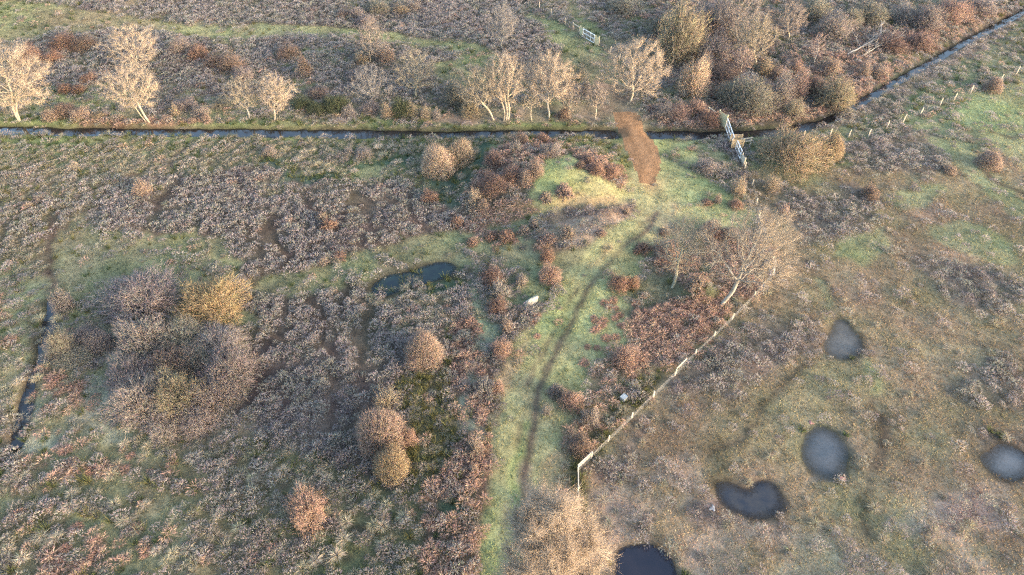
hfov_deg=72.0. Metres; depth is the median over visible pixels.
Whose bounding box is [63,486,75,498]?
grass tussock
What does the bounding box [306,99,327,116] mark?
shrub
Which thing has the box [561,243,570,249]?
bracken clump
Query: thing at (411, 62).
bare tree
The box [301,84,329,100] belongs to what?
shrub
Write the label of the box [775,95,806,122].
shrub
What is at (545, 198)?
bracken clump
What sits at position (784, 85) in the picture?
shrub
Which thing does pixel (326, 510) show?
grass tussock
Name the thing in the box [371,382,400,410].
shrub
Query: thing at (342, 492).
grass tussock
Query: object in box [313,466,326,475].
grass tussock
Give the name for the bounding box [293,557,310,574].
grass tussock
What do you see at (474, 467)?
shrub
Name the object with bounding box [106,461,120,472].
bracken clump
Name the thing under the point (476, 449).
shrub
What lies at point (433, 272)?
pond water
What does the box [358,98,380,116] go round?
shrub
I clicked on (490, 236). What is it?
bracken clump
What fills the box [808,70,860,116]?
shrub
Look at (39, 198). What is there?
bracken clump
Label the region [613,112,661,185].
dirt road
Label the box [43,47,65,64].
shrub
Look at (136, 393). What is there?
shrub
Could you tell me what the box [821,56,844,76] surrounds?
shrub
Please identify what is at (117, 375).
shrub
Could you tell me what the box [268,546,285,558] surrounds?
grass tussock
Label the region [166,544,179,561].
grass tussock
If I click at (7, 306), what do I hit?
grass tussock
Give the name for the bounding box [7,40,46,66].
shrub
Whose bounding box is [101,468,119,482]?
grass tussock
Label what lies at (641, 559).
pond water
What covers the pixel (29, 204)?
bracken clump
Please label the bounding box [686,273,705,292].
bracken clump
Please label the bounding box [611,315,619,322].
bracken clump
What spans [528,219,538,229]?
bracken clump
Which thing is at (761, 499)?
pond water
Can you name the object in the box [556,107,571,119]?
shrub
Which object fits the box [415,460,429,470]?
grass tussock
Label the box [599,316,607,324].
bracken clump
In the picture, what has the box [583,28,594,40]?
field gate
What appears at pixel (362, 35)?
bare tree
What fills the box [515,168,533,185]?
shrub
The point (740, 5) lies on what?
bare tree
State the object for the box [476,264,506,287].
shrub
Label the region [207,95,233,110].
shrub
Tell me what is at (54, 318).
grass tussock
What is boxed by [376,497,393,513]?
grass tussock
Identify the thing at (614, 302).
bracken clump
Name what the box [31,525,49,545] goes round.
grass tussock
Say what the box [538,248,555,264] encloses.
shrub
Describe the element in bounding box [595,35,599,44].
gate post
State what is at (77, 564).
bracken clump
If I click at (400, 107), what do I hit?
shrub
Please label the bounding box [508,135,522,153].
shrub
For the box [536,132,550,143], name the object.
shrub
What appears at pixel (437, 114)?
shrub
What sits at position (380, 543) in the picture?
grass tussock
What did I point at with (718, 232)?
shrub
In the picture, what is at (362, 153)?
shrub
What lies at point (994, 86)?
shrub
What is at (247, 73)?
shrub
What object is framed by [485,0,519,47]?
bare tree
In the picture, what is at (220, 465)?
grass tussock
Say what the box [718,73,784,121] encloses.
shrub
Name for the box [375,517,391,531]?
grass tussock
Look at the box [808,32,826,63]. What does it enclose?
bare tree
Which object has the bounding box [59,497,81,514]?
grass tussock
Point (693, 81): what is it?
shrub
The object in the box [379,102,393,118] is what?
shrub
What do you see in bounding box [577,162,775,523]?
wire fence
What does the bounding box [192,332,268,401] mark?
shrub
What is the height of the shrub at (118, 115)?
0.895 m
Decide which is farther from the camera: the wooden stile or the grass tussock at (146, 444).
the wooden stile
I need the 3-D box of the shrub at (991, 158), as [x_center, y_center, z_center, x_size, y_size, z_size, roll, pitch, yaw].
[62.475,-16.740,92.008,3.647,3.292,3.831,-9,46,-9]
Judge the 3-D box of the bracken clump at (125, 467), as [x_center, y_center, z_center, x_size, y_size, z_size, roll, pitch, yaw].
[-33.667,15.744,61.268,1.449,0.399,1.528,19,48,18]
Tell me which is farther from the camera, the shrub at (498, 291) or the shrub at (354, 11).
the shrub at (354, 11)
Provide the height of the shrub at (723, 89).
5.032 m
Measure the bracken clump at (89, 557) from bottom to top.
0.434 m
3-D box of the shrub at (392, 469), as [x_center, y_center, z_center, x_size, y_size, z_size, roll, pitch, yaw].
[-10.350,14.908,60.048,3.512,5.238,3.689,14,47,13]
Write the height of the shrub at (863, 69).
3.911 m
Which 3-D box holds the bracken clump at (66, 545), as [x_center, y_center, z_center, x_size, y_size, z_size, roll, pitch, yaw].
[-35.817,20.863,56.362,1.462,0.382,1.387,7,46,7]
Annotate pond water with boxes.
[372,258,455,295]
[615,544,676,574]
[718,481,782,516]
[806,431,843,473]
[830,324,856,354]
[990,448,1023,476]
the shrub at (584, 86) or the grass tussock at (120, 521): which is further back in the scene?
the shrub at (584, 86)
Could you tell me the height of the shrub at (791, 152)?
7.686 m
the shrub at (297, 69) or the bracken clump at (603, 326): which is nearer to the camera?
the bracken clump at (603, 326)
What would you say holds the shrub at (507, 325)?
on the ground
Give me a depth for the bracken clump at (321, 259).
79.56 m
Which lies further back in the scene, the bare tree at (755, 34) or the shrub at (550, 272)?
the bare tree at (755, 34)
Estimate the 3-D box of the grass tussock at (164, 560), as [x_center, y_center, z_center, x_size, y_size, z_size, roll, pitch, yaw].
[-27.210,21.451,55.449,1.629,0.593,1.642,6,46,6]
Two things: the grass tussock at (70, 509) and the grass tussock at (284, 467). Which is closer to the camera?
the grass tussock at (70, 509)
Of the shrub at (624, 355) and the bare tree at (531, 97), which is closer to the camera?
the shrub at (624, 355)
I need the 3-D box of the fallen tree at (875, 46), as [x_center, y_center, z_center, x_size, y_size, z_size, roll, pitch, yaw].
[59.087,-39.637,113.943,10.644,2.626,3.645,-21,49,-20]
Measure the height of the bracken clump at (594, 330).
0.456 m
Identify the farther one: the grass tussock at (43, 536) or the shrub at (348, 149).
the shrub at (348, 149)
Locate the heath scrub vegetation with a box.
[0,0,1023,574]
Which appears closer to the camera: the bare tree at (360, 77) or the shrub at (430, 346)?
the shrub at (430, 346)
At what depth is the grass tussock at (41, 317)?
73.76 m
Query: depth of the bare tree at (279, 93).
96.98 m
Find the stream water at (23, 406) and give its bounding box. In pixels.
[10,300,57,449]
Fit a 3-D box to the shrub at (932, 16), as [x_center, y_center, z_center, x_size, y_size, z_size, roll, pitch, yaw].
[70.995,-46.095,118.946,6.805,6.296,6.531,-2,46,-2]
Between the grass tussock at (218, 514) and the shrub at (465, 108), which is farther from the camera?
the shrub at (465, 108)
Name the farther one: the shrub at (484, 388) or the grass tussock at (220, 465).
the shrub at (484, 388)
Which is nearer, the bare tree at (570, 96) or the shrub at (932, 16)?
the bare tree at (570, 96)
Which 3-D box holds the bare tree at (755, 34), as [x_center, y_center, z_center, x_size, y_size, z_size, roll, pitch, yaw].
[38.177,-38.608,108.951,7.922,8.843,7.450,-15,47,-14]
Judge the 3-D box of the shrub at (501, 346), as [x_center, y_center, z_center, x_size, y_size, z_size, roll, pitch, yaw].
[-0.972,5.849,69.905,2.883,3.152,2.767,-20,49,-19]
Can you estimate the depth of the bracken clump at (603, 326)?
73.12 m
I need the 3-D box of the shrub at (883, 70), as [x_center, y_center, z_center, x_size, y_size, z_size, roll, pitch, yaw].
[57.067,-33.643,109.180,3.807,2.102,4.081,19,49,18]
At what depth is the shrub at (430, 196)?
87.18 m
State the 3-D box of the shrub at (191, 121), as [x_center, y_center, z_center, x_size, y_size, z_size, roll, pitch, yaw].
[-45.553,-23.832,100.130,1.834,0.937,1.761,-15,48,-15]
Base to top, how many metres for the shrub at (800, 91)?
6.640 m
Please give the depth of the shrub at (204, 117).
99.99 m
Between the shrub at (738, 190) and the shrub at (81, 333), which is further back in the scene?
the shrub at (738, 190)
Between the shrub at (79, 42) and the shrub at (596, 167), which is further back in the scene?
the shrub at (79, 42)
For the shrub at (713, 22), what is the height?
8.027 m
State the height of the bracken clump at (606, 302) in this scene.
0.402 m
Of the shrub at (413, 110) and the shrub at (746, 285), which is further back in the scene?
the shrub at (413, 110)
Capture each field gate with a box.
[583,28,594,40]
[725,119,734,143]
[735,140,741,158]
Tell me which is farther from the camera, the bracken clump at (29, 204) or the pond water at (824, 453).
the bracken clump at (29, 204)
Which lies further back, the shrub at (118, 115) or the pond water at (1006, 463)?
the shrub at (118, 115)
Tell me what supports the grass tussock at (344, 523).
on the ground
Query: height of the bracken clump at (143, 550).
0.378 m
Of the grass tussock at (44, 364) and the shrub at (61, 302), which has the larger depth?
the shrub at (61, 302)
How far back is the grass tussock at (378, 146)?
95.50 m
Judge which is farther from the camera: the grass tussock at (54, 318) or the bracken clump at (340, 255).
the bracken clump at (340, 255)
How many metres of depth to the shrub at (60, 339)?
69.30 m
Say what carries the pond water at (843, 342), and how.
in the ground
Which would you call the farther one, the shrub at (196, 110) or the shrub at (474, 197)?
the shrub at (196, 110)
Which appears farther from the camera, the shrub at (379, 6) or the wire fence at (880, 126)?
the shrub at (379, 6)
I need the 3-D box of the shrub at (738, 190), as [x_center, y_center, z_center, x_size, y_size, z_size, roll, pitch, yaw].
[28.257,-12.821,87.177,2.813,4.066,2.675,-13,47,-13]
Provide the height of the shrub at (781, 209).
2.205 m
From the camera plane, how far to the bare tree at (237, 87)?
97.74 m
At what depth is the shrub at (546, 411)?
65.22 m
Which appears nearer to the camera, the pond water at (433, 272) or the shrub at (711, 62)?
the pond water at (433, 272)
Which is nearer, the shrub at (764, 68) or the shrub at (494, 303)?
the shrub at (494, 303)
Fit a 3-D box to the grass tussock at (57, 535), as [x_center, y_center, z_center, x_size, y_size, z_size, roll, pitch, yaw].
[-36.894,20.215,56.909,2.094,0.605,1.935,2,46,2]
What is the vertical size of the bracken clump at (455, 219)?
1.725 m
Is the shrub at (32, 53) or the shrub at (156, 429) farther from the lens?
the shrub at (32, 53)
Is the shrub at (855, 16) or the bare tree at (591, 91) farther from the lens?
the shrub at (855, 16)
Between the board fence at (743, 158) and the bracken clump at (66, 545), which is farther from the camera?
the board fence at (743, 158)
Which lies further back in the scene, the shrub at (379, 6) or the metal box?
the shrub at (379, 6)
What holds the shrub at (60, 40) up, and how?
on the ground
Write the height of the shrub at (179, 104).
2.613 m
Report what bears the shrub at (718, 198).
on the ground
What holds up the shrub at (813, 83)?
on the ground
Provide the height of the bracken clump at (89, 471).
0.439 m
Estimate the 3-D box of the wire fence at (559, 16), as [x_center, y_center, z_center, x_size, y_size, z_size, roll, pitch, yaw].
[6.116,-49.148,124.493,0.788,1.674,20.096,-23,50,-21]
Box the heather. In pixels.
[0,0,1023,574]
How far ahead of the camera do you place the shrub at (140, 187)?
87.74 m
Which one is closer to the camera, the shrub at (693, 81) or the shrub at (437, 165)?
the shrub at (437, 165)
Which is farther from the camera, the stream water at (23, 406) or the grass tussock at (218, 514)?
the stream water at (23, 406)
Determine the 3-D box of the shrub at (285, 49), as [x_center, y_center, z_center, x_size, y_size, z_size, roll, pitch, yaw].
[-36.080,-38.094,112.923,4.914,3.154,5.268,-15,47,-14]
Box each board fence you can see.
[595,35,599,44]
[718,109,728,127]
[741,152,745,165]
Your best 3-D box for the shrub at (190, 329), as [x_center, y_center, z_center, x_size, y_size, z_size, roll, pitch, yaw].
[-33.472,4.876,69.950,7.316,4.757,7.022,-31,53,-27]
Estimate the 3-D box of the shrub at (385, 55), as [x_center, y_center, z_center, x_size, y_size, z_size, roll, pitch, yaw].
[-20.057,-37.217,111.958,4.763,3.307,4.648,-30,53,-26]
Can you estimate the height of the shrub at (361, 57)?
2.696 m
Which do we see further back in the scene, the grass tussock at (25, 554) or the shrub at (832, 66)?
the shrub at (832, 66)
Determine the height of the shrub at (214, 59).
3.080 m
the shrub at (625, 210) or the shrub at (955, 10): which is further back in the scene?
the shrub at (955, 10)
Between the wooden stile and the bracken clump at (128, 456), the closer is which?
the bracken clump at (128, 456)
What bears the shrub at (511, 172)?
on the ground
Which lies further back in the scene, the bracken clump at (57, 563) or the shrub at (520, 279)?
the shrub at (520, 279)
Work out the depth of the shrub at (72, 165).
92.17 m
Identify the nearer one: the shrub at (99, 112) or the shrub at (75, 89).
the shrub at (99, 112)
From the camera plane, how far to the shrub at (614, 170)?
88.72 m
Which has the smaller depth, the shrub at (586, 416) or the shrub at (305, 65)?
the shrub at (586, 416)
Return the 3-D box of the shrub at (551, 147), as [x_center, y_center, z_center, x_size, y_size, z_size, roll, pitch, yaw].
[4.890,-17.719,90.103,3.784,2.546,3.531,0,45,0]
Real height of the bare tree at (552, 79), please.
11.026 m
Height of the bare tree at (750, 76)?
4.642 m
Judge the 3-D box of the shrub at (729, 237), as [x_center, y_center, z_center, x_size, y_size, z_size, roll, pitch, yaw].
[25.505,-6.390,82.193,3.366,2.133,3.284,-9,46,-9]
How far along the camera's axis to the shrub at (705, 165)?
91.31 m
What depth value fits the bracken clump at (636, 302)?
75.45 m
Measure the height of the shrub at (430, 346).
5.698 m
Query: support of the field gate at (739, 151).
attached to the wooden stile
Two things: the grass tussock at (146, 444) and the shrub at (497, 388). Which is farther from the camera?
the shrub at (497, 388)
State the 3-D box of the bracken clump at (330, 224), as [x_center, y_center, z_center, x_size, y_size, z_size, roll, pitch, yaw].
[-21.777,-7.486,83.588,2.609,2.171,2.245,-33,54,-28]
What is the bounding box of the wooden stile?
[729,134,744,147]
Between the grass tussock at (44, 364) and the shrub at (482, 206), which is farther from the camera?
the shrub at (482, 206)
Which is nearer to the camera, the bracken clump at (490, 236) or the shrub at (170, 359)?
the shrub at (170, 359)
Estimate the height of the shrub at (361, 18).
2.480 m
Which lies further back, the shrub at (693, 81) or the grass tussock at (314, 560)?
the shrub at (693, 81)
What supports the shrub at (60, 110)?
on the ground
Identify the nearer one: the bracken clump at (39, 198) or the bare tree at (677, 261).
the bare tree at (677, 261)
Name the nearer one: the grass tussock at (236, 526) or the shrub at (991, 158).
the grass tussock at (236, 526)
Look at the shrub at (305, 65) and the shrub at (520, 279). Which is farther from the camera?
the shrub at (305, 65)
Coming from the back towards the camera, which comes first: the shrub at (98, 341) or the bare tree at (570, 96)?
the bare tree at (570, 96)
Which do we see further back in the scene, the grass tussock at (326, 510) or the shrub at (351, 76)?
the shrub at (351, 76)
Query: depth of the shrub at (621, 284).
76.32 m
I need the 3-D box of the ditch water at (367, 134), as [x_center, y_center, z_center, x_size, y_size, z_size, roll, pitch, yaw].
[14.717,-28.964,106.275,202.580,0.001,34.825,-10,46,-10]
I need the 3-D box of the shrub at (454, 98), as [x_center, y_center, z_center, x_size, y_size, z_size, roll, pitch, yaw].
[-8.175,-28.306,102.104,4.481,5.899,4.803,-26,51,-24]
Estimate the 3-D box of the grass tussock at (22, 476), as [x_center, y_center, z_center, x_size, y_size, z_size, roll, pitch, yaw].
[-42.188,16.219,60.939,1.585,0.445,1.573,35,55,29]
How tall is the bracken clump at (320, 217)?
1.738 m
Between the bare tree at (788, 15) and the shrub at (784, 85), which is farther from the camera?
the bare tree at (788, 15)
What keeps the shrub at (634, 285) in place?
on the ground
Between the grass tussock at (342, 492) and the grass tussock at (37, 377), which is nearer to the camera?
the grass tussock at (342, 492)
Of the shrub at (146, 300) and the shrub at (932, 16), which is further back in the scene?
the shrub at (932, 16)
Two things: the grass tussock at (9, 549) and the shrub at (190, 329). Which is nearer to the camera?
the grass tussock at (9, 549)
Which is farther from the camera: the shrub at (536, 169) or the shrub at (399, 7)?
the shrub at (399, 7)
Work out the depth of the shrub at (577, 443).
62.23 m
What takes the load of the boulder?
on the ground
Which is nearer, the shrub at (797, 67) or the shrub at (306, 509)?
the shrub at (306, 509)
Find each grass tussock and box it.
[0,312,11,318]
[0,399,15,410]
[1,542,17,556]
[3,301,10,308]
[9,375,25,385]
[10,549,32,564]
[11,357,21,364]
[17,468,30,479]
[25,394,35,404]
[28,371,44,383]
[31,311,45,321]
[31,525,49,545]
[37,361,49,370]
[44,528,64,546]
[47,313,64,322]
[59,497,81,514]
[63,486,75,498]
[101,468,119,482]
[104,495,121,510]
[115,514,129,528]
[119,437,129,447]
[140,499,151,510]
[141,439,153,449]
[147,543,163,555]
[158,554,173,568]
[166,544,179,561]
[181,543,196,555]
[185,450,202,466]
[211,509,226,520]
[215,457,230,472]
[229,520,246,534]
[243,472,256,482]
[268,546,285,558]
[274,462,290,477]
[293,477,307,488]
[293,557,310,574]
[306,552,322,567]
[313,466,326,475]
[316,503,333,521]
[319,472,333,482]
[327,543,348,563]
[332,529,351,545]
[338,486,349,496]
[338,514,354,529]
[361,497,371,508]
[364,517,381,533]
[367,489,381,500]
[374,143,382,148]
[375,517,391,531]
[375,536,389,551]
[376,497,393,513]
[391,488,403,497]
[394,509,411,522]
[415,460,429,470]
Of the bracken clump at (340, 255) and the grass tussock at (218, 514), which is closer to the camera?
the grass tussock at (218, 514)
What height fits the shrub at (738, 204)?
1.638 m
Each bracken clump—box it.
[19,202,31,209]
[30,192,48,206]
[52,555,66,568]
[55,445,72,456]
[57,542,71,553]
[67,520,83,537]
[69,560,86,573]
[84,462,99,477]
[85,549,101,564]
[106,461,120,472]
[118,463,130,474]
[125,452,135,459]
[125,521,142,536]
[137,546,150,559]
[315,211,327,222]
[315,256,328,265]
[318,217,338,232]
[331,249,346,262]
[449,215,463,229]
[466,237,479,247]
[483,230,497,241]
[498,228,513,243]
[517,224,531,237]
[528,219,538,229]
[537,190,552,206]
[537,232,558,245]
[554,182,574,203]
[558,223,574,241]
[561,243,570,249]
[578,356,591,367]
[590,325,602,335]
[596,319,605,328]
[599,299,610,305]
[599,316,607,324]
[600,334,612,342]
[609,298,617,304]
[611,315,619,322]
[612,333,621,340]
[632,299,640,306]
[633,240,653,256]
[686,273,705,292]
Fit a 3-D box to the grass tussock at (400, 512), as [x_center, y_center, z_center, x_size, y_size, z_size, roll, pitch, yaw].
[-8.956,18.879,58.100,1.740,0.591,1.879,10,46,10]
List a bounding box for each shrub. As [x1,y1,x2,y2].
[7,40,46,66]
[38,319,81,362]
[40,106,58,123]
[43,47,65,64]
[44,29,77,53]
[45,285,76,315]
[48,341,100,375]
[51,101,78,120]
[55,83,72,94]
[62,32,99,52]
[63,160,79,170]
[67,104,91,122]
[68,320,101,346]
[71,81,86,94]
[76,71,98,83]
[79,325,121,360]
[80,255,191,346]
[86,110,109,121]
[92,364,179,435]
[97,348,167,410]
[107,311,186,370]
[108,113,125,122]
[130,176,154,198]
[137,400,192,451]
[140,335,207,391]
[147,309,213,364]
[147,361,217,434]
[159,114,172,123]
[163,32,194,53]
[169,101,179,116]
[170,271,253,331]
[170,397,223,444]
[171,95,199,113]
[172,343,221,385]
[177,360,248,426]
[180,313,259,369]
[184,43,212,61]
[186,116,196,123]
[188,102,210,118]
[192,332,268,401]
[199,51,226,70]
[199,113,210,122]
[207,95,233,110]
[215,47,248,75]
[229,64,257,83]
[259,144,276,156]
[274,42,303,61]
[282,479,328,537]
[289,92,311,114]
[293,59,310,77]
[297,54,312,78]
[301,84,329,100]
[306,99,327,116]
[321,93,353,115]
[336,8,351,19]
[341,102,355,117]
[343,142,353,155]
[345,2,363,18]
[346,68,366,83]
[350,49,369,65]
[351,404,410,460]
[353,145,373,160]
[354,12,377,27]
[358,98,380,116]
[364,0,390,14]
[369,442,410,490]
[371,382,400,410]
[372,46,394,64]
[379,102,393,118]
[389,1,408,14]
[390,94,411,119]
[400,424,419,449]
[402,326,447,372]
[404,0,420,12]
[406,96,419,118]
[418,103,431,120]
[419,142,456,181]
[420,188,440,204]
[432,105,440,119]
[438,77,468,111]
[444,136,474,169]
[456,97,482,120]
[464,431,486,460]
[465,186,482,205]
[468,462,479,474]
[472,375,493,400]
[475,197,489,210]
[476,167,510,196]
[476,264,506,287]
[483,148,503,168]
[485,294,507,313]
[488,273,513,299]
[488,335,513,360]
[488,378,504,395]
[499,162,524,183]
[500,318,512,333]
[505,183,515,191]
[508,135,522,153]
[511,130,528,144]
[513,273,528,285]
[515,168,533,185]
[527,158,544,178]
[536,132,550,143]
[537,259,563,287]
[538,140,562,159]
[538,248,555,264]
[540,402,554,416]
[543,380,563,400]
[554,387,585,416]
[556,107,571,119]
[567,429,595,459]
[574,61,587,81]
[574,159,585,169]
[579,151,595,165]
[579,406,599,429]
[580,72,591,93]
[587,160,603,178]
[596,228,606,237]
[603,164,620,177]
[604,0,639,18]
[605,270,633,296]
[607,341,641,375]
[623,205,629,214]
[626,274,639,290]
[646,0,713,64]
[646,11,676,38]
[650,235,682,264]
[654,102,674,119]
[658,227,669,236]
[663,100,695,123]
[673,49,712,101]
[686,96,707,115]
[690,154,722,178]
[694,0,741,38]
[694,27,737,66]
[695,46,716,76]
[696,108,723,128]
[698,217,723,239]
[701,198,712,206]
[709,60,743,84]
[710,72,750,106]
[713,191,721,204]
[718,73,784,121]
[719,226,738,244]
[727,174,747,197]
[727,198,745,211]
[741,282,756,293]
[751,115,841,182]
[753,51,774,78]
[760,173,782,193]
[765,63,788,80]
[769,58,799,104]
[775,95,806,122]
[777,201,789,216]
[786,62,810,99]
[790,55,802,71]
[796,73,826,100]
[798,0,836,24]
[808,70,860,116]
[809,6,860,43]
[817,129,845,162]
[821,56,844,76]
[836,4,865,30]
[845,0,890,26]
[857,54,872,78]
[859,180,881,201]
[869,63,889,77]
[871,28,913,55]
[887,0,920,27]
[902,28,940,53]
[906,1,948,32]
[931,0,976,25]
[942,163,957,176]
[957,0,999,17]
[971,147,1004,172]
[980,75,1003,94]
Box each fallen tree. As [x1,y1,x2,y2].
[847,18,904,55]
[856,27,900,59]
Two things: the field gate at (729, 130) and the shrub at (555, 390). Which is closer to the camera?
the shrub at (555, 390)
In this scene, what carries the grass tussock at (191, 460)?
on the ground
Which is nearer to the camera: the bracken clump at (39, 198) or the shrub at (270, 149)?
the bracken clump at (39, 198)
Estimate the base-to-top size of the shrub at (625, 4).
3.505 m
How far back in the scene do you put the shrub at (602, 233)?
81.44 m
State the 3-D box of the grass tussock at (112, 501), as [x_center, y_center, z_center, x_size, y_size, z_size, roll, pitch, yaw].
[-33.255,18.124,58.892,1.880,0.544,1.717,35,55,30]
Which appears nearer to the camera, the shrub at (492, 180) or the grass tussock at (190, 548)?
the grass tussock at (190, 548)
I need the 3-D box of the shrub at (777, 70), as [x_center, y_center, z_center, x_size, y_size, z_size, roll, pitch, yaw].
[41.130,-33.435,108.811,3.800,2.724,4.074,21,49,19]
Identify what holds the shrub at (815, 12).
on the ground
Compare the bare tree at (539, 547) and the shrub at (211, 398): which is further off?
the shrub at (211, 398)
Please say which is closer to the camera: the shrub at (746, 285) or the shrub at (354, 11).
the shrub at (746, 285)
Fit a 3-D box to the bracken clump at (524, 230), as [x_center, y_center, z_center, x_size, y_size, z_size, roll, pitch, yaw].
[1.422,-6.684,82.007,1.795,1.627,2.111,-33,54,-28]
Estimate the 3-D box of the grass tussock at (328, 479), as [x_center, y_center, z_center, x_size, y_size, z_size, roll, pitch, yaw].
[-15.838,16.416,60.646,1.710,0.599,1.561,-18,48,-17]
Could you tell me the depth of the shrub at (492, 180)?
86.25 m
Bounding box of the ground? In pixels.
[0,0,1023,574]
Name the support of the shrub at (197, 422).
on the ground
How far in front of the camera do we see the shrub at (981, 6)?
123.44 m
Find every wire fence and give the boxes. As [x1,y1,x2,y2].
[529,0,579,33]
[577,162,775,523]
[598,38,715,112]
[741,66,1020,144]
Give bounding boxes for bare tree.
[0,37,56,121]
[91,22,158,68]
[91,59,161,122]
[221,75,260,118]
[252,71,299,120]
[346,62,396,101]
[356,17,392,61]
[392,46,437,97]
[448,61,502,120]
[478,48,528,120]
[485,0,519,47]
[486,475,623,574]
[520,90,542,120]
[521,47,581,118]
[560,79,584,116]
[584,80,607,119]
[587,35,671,103]
[642,213,715,288]
[687,196,804,304]
[711,0,774,36]
[728,10,781,61]
[730,44,754,76]
[736,69,762,86]
[766,0,808,38]
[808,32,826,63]
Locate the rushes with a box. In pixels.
[0,0,1023,574]
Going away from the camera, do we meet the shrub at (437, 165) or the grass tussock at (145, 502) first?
the grass tussock at (145, 502)
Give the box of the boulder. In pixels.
[523,295,537,306]
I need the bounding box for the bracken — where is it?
[0,0,1023,574]
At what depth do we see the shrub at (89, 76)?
108.25 m
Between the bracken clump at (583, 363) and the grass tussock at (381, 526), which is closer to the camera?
the grass tussock at (381, 526)
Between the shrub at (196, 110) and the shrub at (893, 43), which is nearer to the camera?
the shrub at (196, 110)
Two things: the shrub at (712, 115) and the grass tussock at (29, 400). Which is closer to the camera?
the grass tussock at (29, 400)
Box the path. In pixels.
[482,171,668,574]
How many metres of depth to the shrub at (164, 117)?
99.96 m
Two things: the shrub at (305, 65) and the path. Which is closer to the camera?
the path
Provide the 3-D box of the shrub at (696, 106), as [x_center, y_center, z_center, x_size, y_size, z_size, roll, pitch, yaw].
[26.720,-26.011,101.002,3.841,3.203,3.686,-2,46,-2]
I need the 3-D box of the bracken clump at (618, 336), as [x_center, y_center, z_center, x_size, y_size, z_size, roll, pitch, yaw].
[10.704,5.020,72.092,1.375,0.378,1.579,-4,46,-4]
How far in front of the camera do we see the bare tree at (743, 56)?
106.81 m
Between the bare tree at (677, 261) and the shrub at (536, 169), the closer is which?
the bare tree at (677, 261)
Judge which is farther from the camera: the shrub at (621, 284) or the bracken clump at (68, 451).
the shrub at (621, 284)
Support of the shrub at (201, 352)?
on the ground
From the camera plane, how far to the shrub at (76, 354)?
69.31 m
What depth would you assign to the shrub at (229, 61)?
109.55 m
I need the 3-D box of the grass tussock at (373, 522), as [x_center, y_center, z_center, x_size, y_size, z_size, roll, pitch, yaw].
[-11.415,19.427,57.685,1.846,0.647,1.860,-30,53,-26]
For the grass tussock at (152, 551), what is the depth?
56.04 m
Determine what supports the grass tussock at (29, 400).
on the ground
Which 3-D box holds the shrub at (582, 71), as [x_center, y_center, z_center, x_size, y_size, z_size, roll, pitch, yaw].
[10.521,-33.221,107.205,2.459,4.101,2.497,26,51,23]
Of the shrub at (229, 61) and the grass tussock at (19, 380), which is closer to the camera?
the grass tussock at (19, 380)
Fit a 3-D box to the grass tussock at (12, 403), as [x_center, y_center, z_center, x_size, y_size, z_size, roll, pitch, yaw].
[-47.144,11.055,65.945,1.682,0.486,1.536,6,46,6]
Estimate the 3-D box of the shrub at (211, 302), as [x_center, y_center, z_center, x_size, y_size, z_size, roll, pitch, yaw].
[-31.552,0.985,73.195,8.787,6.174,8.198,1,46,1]
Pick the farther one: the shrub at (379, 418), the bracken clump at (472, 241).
the bracken clump at (472, 241)
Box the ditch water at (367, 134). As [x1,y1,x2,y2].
[0,10,1023,139]
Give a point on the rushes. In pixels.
(402, 408)
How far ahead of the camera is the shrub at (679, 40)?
109.92 m
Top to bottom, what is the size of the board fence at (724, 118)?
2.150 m
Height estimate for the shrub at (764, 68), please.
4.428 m
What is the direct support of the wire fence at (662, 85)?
on the ground
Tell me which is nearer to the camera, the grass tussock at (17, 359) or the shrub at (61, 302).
the grass tussock at (17, 359)
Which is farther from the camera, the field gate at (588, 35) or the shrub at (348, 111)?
the field gate at (588, 35)
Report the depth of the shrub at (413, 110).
100.38 m
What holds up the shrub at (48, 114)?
on the ground
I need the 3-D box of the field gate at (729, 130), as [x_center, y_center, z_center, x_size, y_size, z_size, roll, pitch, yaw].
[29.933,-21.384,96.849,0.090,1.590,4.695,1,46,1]
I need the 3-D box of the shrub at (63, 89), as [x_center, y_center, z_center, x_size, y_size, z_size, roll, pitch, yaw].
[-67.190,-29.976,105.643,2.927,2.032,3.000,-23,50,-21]
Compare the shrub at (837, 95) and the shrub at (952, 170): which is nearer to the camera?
the shrub at (952, 170)
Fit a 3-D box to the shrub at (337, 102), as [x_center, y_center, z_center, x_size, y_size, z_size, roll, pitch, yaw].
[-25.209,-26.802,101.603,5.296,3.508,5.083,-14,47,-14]
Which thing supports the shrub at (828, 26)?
on the ground
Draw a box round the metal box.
[620,393,627,401]
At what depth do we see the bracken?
73.00 m
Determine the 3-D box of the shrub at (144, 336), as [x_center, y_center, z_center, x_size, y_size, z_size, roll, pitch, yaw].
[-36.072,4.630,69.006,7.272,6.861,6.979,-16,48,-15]
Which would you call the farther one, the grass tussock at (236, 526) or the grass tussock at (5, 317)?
the grass tussock at (5, 317)
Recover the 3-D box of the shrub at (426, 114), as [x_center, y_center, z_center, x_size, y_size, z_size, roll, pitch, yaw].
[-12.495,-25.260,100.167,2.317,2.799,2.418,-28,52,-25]
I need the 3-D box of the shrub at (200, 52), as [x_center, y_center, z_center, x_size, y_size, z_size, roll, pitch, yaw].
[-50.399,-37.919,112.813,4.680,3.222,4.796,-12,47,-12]
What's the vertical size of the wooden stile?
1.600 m
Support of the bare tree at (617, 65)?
on the ground
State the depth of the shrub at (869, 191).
87.39 m
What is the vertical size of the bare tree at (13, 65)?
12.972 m
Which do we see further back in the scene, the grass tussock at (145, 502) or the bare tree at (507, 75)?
the bare tree at (507, 75)
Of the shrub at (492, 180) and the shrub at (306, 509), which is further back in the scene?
the shrub at (492, 180)
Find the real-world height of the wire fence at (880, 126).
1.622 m
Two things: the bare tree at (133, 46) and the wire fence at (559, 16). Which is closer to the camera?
the bare tree at (133, 46)
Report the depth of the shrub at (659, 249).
79.85 m
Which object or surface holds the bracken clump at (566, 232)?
on the ground

